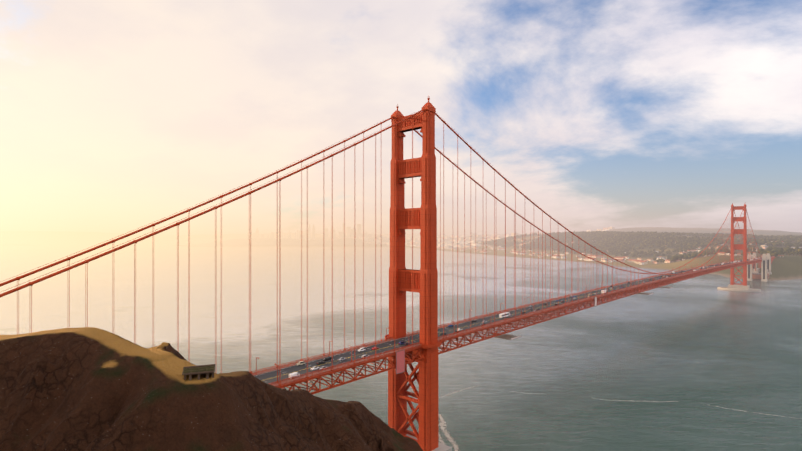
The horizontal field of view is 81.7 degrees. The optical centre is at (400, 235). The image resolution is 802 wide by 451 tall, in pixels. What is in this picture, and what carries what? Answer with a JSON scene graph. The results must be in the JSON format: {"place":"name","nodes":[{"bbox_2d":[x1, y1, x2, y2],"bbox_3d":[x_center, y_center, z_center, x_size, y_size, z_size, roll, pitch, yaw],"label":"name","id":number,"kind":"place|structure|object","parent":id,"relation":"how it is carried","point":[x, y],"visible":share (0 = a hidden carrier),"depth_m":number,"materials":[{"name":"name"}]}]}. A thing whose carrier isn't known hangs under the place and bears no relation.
{"place":"outdoors","nodes":[
{"label":"outdoors","id":0,"kind":"place"},
{"bbox_2d":[0,327,422,450],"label":"rocky hill","id":1,"kind":"structure","parent":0,"point":[82,389],"depth_m":116.59,"materials":[{"name":"brown soil"}]},
{"bbox_2d":[182,364,214,379],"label":"bunker","id":2,"kind":"object","parent":1,"relation":"on","point":[199,370],"visible":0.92,"depth_m":112.22,"materials":[{"name":"concrete"}]},
{"bbox_2d":[0,231,439,245],"bbox_3d":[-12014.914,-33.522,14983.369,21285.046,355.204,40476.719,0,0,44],"label":"distant hills","id":3,"kind":"structure","parent":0,"point":[42,236],"depth_m":15488.85,"materials":[{"name":"grey"}]},
{"bbox_2d":[0,240,801,450],"bbox_3d":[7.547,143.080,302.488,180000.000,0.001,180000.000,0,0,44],"label":"sea","id":4,"kind":"structure","parent":0,"point":[690,345],"depth_m":694.87,"materials":[{"name":"liquid"}]},
{"bbox_2d":[406,284,760,450],"bbox_3d":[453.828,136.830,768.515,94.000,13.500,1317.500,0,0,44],"label":"piers","id":5,"kind":"structure","parent":4,"relation":"in","point":[442,447],"depth_m":1199.94,"materials":[{"name":"concrete"}]},
{"bbox_2d":[385,95,441,450],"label":"tower","id":6,"kind":"structure","parent":5,"relation":"on","point":[425,281],"depth_m":295.06,"materials":[{"name":"red metal"}]},
{"bbox_2d":[730,203,747,285],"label":"tower","id":7,"kind":"structure","parent":5,"relation":"on","point":[742,247],"depth_m":1223.77,"materials":[{"name":"red metal"}]},
{"bbox_2d":[0,109,761,296],"bbox_3d":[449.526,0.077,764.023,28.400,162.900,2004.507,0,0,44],"label":"cables","id":8,"kind":"object","parent":7,"relation":"attached to","point":[129,243],"visible":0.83,"depth_m":218.42,"materials":[{"name":"red metal"}]},
{"bbox_2d":[16,115,760,385],"bbox_3d":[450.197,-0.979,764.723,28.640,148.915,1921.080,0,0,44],"label":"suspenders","id":9,"kind":"object","parent":8,"relation":"attached to","point":[87,261],"visible":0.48,"depth_m":267.75,"materials":[{"name":"red metal"}]},
{"bbox_2d":[255,259,761,394],"bbox_3d":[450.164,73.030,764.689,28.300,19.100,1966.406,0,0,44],"label":"stiffening truss","id":10,"kind":"object","parent":7,"relation":"attached to","point":[603,299],"visible":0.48,"depth_m":346.37,"materials":[{"name":"red metal"}]},
{"bbox_2d":[252,257,771,386],"bbox_3d":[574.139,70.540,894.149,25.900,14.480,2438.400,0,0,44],"label":"deck","id":11,"kind":"structure","parent":10,"relation":"on","point":[267,377],"depth_m":299.55,"materials":[{"name":"asphalt"}]},
{"bbox_2d":[289,372,299,378],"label":"van","id":12,"kind":"object","parent":11,"relation":"on","point":[296,374],"visible":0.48,"depth_m":227.74,"materials":[{"name":"white paint"}]},
{"bbox_2d":[296,361,304,365],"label":"car","id":13,"kind":"object","parent":11,"relation":"on","point":[300,363],"visible":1,"depth_m":249.20,"materials":[{"name":"beige paint"}]},
{"bbox_2d":[499,312,509,317],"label":"truck","id":14,"kind":"object","parent":11,"relation":"on","point":[501,315],"visible":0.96,"depth_m":378.49,"materials":[{"name":"white paint"}]},
{"bbox_2d":[256,255,761,382],"bbox_3d":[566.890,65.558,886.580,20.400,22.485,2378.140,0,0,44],"label":"lamp posts","id":15,"kind":"object","parent":11,"relation":"on","point":[469,318],"visible":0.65,"depth_m":364.97,"materials":[{"name":"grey metal"}]},
{"bbox_2d":[250,256,774,385],"bbox_3d":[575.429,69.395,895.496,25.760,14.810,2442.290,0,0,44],"label":"railings","id":16,"kind":"object","parent":11,"relation":"on","point":[365,345],"visible":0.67,"depth_m":313.26,"materials":[{"name":"brown metal"}]},
{"bbox_2d":[395,283,672,373],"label":"maintenance rigs","id":17,"kind":"object","parent":10,"relation":"on","point":[400,362],"visible":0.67,"depth_m":275.00,"materials":[{"name":"grey"}]},
{"bbox_2d":[438,268,786,450],"bbox_3d":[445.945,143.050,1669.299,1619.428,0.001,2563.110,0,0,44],"label":"foam lines","id":18,"kind":"object","parent":4,"relation":"on","point":[441,422],"visible":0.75,"depth_m":344.76,"materials":[{"name":"white liquid"}]},
{"bbox_2d":[0,0,801,235],"label":"sky","id":19,"kind":"structure","parent":0,"point":[117,116],"materials":[{"name":"white"}]},
{"bbox_2d":[171,227,801,280],"bbox_3d":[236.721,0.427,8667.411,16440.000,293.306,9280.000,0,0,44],"label":"distant land","id":20,"kind":"structure","parent":0,"point":[787,267],"depth_m":3495.85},
{"bbox_2d":[247,222,614,248],"bbox_3d":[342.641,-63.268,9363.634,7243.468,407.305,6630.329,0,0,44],"label":"city blocks","id":21,"kind":"structure","parent":20,"relation":"on","point":[365,236],"depth_m":7256.73,"materials":[{"name":"beige concrete"}]},
{"bbox_2d":[441,236,801,264],"bbox_3d":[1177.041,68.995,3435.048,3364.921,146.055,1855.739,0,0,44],"label":"presidio buildings","id":22,"kind":"structure","parent":20,"relation":"on","point":[639,261],"depth_m":2740.59,"materials":[{"name":"beige concrete"}]},
{"bbox_2d":[468,231,801,263],"bbox_3d":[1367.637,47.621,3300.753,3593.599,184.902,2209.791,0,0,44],"label":"wooded hills","id":23,"kind":"structure","parent":20,"relation":"on","point":[688,243],"depth_m":3190.80,"materials":[{"name":"green plant"}]},
{"bbox_2d":[753,264,769,274],"bbox_3d":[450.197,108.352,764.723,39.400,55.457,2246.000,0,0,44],"label":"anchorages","id":24,"kind":"object","parent":20,"relation":"on","point":[756,270],"visible":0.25,"depth_m":1556.63,"materials":[{"name":"concrete"}]},
{"bbox_2d":[742,253,783,281],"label":"approach","id":25,"kind":"structure","parent":20,"relation":"on","point":[765,264],"depth_m":1486.56,"materials":[{"name":"concrete"}]}
]}

